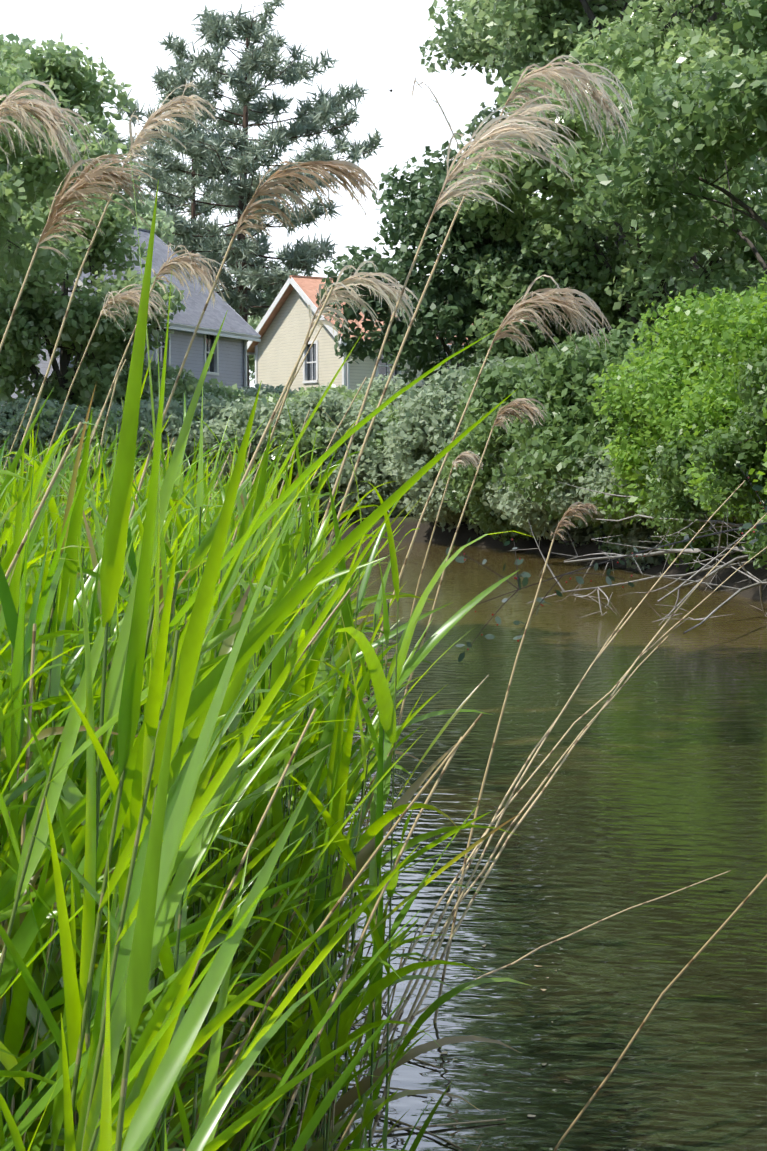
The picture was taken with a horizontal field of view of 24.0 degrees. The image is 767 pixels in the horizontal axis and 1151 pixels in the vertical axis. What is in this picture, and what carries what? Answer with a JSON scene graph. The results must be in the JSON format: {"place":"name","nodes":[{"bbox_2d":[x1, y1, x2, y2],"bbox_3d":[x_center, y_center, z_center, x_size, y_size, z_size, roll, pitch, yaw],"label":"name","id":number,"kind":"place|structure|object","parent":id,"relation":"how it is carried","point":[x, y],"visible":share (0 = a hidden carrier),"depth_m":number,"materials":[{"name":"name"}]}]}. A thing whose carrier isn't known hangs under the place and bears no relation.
{"place":"outdoors","nodes":[
{"label":"outdoors","id":0,"kind":"place"},
{"bbox_2d":[0,0,762,387],"bbox_3d":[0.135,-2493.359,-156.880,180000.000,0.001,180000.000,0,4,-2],"label":"sky","id":1,"kind":"structure","parent":0,"point":[372,46],"depth_m":11496.49,"materials":[{"name":"white"}]},
{"bbox_2d":[155,540,766,1150],"bbox_3d":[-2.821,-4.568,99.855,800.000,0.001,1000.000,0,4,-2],"label":"pond water","id":2,"kind":"structure","parent":0,"point":[655,788],"depth_m":7.71,"materials":[{"name":"green liquid"}]},
{"bbox_2d":[339,944,556,1149],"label":"floating reed litter","id":3,"kind":"object","parent":2,"relation":"on","point":[409,1127],"visible":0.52,"depth_m":4.67,"materials":[{"name":"beige plant"}]},
{"bbox_2d":[510,444,766,633],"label":"fallen branches","id":4,"kind":"object","parent":2,"relation":"in","point":[729,564],"visible":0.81,"depth_m":20.81,"materials":[{"name":"wood"}]},
{"bbox_2d":[294,512,766,602],"bbox_3d":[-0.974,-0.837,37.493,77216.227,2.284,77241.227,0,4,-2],"label":"terrain","id":5,"kind":"structure","parent":0,"point":[425,530],"depth_m":33.51,"materials":[{"name":"brown soil"}]},
{"bbox_2d":[0,396,85,485],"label":"bank shrub","id":6,"kind":"object","parent":5,"relation":"on","point":[8,410],"visible":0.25,"depth_m":38.72,"materials":[{"name":"green plant"}]},
{"bbox_2d":[0,50,102,293],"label":"tree","id":7,"kind":"object","parent":5,"relation":"on","point":[17,178],"visible":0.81,"depth_m":38.60,"materials":[{"name":"green plant"}]},
{"bbox_2d":[0,33,150,363],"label":"tree","id":8,"kind":"object","parent":5,"relation":"on","point":[62,70],"visible":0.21,"depth_m":47.85,"materials":[{"name":"green plant"}]},
{"bbox_2d":[0,401,152,504],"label":"bank shrub","id":9,"kind":"object","parent":5,"relation":"on","point":[49,414],"visible":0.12,"depth_m":38.48,"materials":[{"name":"green plant"}]},
{"bbox_2d":[0,191,185,407],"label":"tree","id":10,"kind":"object","parent":5,"relation":"on","point":[37,317],"visible":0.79,"depth_m":44.45,"materials":[{"name":"green plant"}]},
{"bbox_2d":[33,359,220,410],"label":"shrub","id":11,"kind":"object","parent":5,"relation":"on","point":[188,386],"visible":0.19,"depth_m":45.37,"materials":[{"name":"green plant"}]},
{"bbox_2d":[1,226,260,405],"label":"lavender house","id":12,"kind":"structure","parent":5,"relation":"on","point":[228,364],"depth_m":61.28,"materials":[{"name":"grey"}]},
{"bbox_2d":[92,194,180,256],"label":"tree","id":13,"kind":"object","parent":5,"relation":"on","point":[162,230],"visible":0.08,"depth_m":77.02,"materials":[{"name":"green plant"}]},
{"bbox_2d":[88,396,232,492],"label":"bank shrub","id":14,"kind":"object","parent":5,"relation":"on","point":[173,427],"visible":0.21,"depth_m":38.85,"materials":[{"name":"green plant"}]},
{"bbox_2d":[123,92,274,255],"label":"pine","id":15,"kind":"object","parent":5,"relation":"on","point":[197,209],"visible":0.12,"depth_m":113.16,"materials":[{"name":"green plant"}]},
{"bbox_2d":[192,376,257,405],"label":"shrub","id":16,"kind":"object","parent":5,"relation":"on","point":[227,393],"visible":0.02,"depth_m":47.50,"materials":[{"name":"green plant"}]},
{"bbox_2d":[95,0,383,388],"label":"pine","id":17,"kind":"object","parent":5,"relation":"on","point":[246,269],"visible":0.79,"depth_m":88.86,"materials":[{"name":"green plant"}]},
{"bbox_2d":[178,392,316,503],"bbox_3d":[-3.768,-2.577,40.821,4.731,3.204,4.604,0,4,-2],"label":"bank shrub","id":18,"kind":"object","parent":5,"relation":"on","point":[216,412],"visible":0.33,"depth_m":39.36,"materials":[{"name":"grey plant"}]},
{"bbox_2d":[248,293,268,383],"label":"tree row","id":19,"kind":"object","parent":5,"relation":"on","point":[253,324],"depth_m":101.71,"materials":[{"name":"green plant"}]},
{"bbox_2d":[232,383,304,400],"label":"shrub","id":20,"kind":"object","parent":5,"relation":"on","point":[253,391],"depth_m":50.99,"materials":[{"name":"green plant"}]},
{"bbox_2d":[221,392,342,518],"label":"bank shrub","id":21,"kind":"object","parent":5,"relation":"on","point":[309,436],"visible":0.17,"depth_m":39.50,"materials":[{"name":"green plant"}]},
{"bbox_2d":[264,389,382,518],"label":"bank shrub","id":22,"kind":"object","parent":5,"relation":"on","point":[334,405],"visible":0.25,"depth_m":39.94,"materials":[{"name":"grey plant"}]},
{"bbox_2d":[264,384,393,409],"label":"shrub row","id":23,"kind":"object","parent":5,"relation":"on","point":[374,401],"visible":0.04,"depth_m":50.27,"materials":[{"name":"green plant"}]},
{"bbox_2d":[247,275,483,392],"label":"cream house","id":24,"kind":"structure","parent":5,"relation":"on","point":[282,329],"depth_m":67.87,"materials":[{"name":"beige paint"}]},
{"bbox_2d":[312,405,420,517],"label":"bank shrub","id":25,"kind":"object","parent":5,"relation":"on","point":[369,464],"visible":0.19,"depth_m":39.69,"materials":[{"name":"green plant"}]},
{"bbox_2d":[314,374,423,405],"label":"shrub","id":26,"kind":"object","parent":5,"relation":"on","point":[379,384],"depth_m":53.46,"materials":[{"name":"green plant"}]},
{"bbox_2d":[0,55,766,1150],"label":"reed bed","id":27,"kind":"object","parent":5,"relation":"on","point":[182,715],"visible":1,"depth_m":3.14,"materials":[{"name":"green plant"}]},
{"bbox_2d":[358,395,422,475],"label":"bank shrub","id":28,"kind":"object","parent":5,"relation":"on","point":[390,417],"depth_m":39.87,"materials":[{"name":"green plant"}]},
{"bbox_2d":[398,426,494,534],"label":"bank shrub","id":29,"kind":"object","parent":5,"relation":"on","point":[434,504],"visible":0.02,"depth_m":36.67,"materials":[{"name":"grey plant"}]},
{"bbox_2d":[379,356,524,522],"bbox_3d":[2.332,-2.786,38.036,4.904,3.575,5.228,0,4,-2],"label":"bush","id":30,"kind":"object","parent":5,"relation":"on","point":[427,422],"visible":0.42,"depth_m":36.67,"materials":[{"name":"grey plant"}]},
{"bbox_2d":[315,141,621,389],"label":"maple tree","id":31,"kind":"object","parent":5,"relation":"on","point":[451,303],"visible":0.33,"depth_m":45.06,"materials":[{"name":"green plant"}]},
{"bbox_2d":[436,441,569,543],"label":"bank shrub","id":32,"kind":"object","parent":5,"relation":"on","point":[488,519],"visible":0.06,"depth_m":34.38,"materials":[{"name":"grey plant"}]},
{"bbox_2d":[482,440,604,546],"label":"bank shrub","id":33,"kind":"object","parent":5,"relation":"on","point":[518,512],"visible":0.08,"depth_m":32.26,"materials":[{"name":"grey plant"}]},
{"bbox_2d":[443,332,661,537],"bbox_3d":[3.942,-2.572,34.150,5.569,3.996,5.029,1,4,13],"label":"bush","id":34,"kind":"object","parent":5,"relation":"on","point":[493,389],"visible":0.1,"depth_m":33.34,"materials":[{"name":"green plant"}]},
{"bbox_2d":[450,234,698,369],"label":"maple tree","id":35,"kind":"object","parent":5,"relation":"on","point":[592,282],"visible":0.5,"depth_m":43.06,"materials":[{"name":"green plant"}]},
{"bbox_2d":[491,318,662,528],"bbox_3d":[4.782,-2.374,30.081,5.312,3.827,6.187,1,4,23],"label":"drooping bush","id":36,"kind":"object","parent":5,"relation":"on","point":[564,435],"visible":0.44,"depth_m":28.91,"materials":[{"name":"green plant"}]},
{"bbox_2d":[419,0,765,335],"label":"tall tree","id":37,"kind":"object","parent":5,"relation":"on","point":[472,51],"visible":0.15,"depth_m":55.66,"materials":[{"name":"green plant"}]},
{"bbox_2d":[441,0,766,348],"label":"tree","id":38,"kind":"object","parent":5,"relation":"on","point":[577,210],"visible":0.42,"depth_m":41.16,"materials":[{"name":"green plant"}]},
{"bbox_2d":[460,0,754,289],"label":"tall tree","id":39,"kind":"object","parent":5,"relation":"on","point":[516,13],"visible":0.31,"depth_m":50.34,"materials":[{"name":"green plant"}]},
{"bbox_2d":[548,437,675,570],"bbox_3d":[4.363,-1.307,28.530,3.502,2.502,3.616,0,4,-2],"label":"bank shrub","id":40,"kind":"object","parent":5,"relation":"on","point":[638,533],"visible":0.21,"depth_m":28.07,"materials":[{"name":"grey plant"}]},
{"bbox_2d":[539,398,708,554],"bbox_3d":[4.430,-1.828,30.454,3.749,3.052,3.661,0,4,-2],"label":"bank shrub","id":41,"kind":"object","parent":5,"relation":"on","point":[607,526],"visible":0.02,"depth_m":30.16,"materials":[{"name":"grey plant"}]},
{"bbox_2d":[588,420,742,571],"bbox_3d":[4.975,-1.322,26.642,3.538,2.504,3.678,0,4,-2],"label":"bank shrub","id":42,"kind":"object","parent":5,"relation":"on","point":[641,500],"visible":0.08,"depth_m":26.22,"materials":[{"name":"green plant"}]},
{"bbox_2d":[580,0,766,314],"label":"tree","id":43,"kind":"object","parent":5,"relation":"on","point":[724,119],"visible":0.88,"depth_m":31.75,"materials":[{"name":"green plant"}]},
{"bbox_2d":[586,270,766,534],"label":"bush","id":44,"kind":"object","parent":5,"relation":"on","point":[644,389],"visible":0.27,"depth_m":25.12,"materials":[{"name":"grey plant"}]},
{"bbox_2d":[684,251,698,284],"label":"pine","id":45,"kind":"object","parent":5,"relation":"on","point":[694,265],"depth_m":63.51,"materials":[{"name":"green plant"}]},
{"bbox_2d":[675,245,719,284],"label":"tree row","id":46,"kind":"object","parent":5,"relation":"on","point":[705,251],"visible":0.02,"depth_m":95.52,"materials":[{"name":"green plant"}]},
{"bbox_2d":[635,392,762,561],"bbox_3d":[5.213,-1.324,23.928,3.580,2.645,3.641,2,4,35],"label":"bank shrub","id":47,"kind":"object","parent":5,"relation":"on","point":[674,459],"visible":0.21,"depth_m":23.84,"materials":[{"name":"green plant"}]},
{"bbox_2d":[655,280,766,555],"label":"bush","id":48,"kind":"object","parent":5,"relation":"on","point":[754,337],"visible":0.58,"depth_m":21.18,"materials":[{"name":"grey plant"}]},
{"bbox_2d":[656,0,766,188],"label":"tall tree","id":49,"kind":"object","parent":5,"relation":"on","point":[718,8],"visible":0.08,"depth_m":39.39,"materials":[{"name":"green plant"}]},
{"bbox_2d":[683,393,765,524],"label":"bank shrub","id":50,"kind":"object","parent":5,"relation":"on","point":[700,480],"visible":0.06,"depth_m":21.84,"materials":[{"name":"green plant"}]},
{"bbox_2d":[689,347,766,569],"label":"bank shrub","id":51,"kind":"object","parent":5,"relation":"on","point":[730,450],"visible":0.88,"depth_m":19.97,"materials":[{"name":"green plant"}]},
{"bbox_2d":[748,398,766,519],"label":"bank shrub","id":52,"kind":"object","parent":5,"relation":"on","point":[764,410],"visible":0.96,"depth_m":17.53,"materials":[{"name":"green plant"}]},
{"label":"shrub","id":53,"kind":"object","parent":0,"visible":0},
{"bbox_2d":[446,463,766,661],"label":"fallen branch","id":54,"kind":"object","parent":53,"relation":"attached to","point":[579,579],"visible":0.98,"depth_m":12.30,"materials":[{"name":"brown wood"}]}
]}

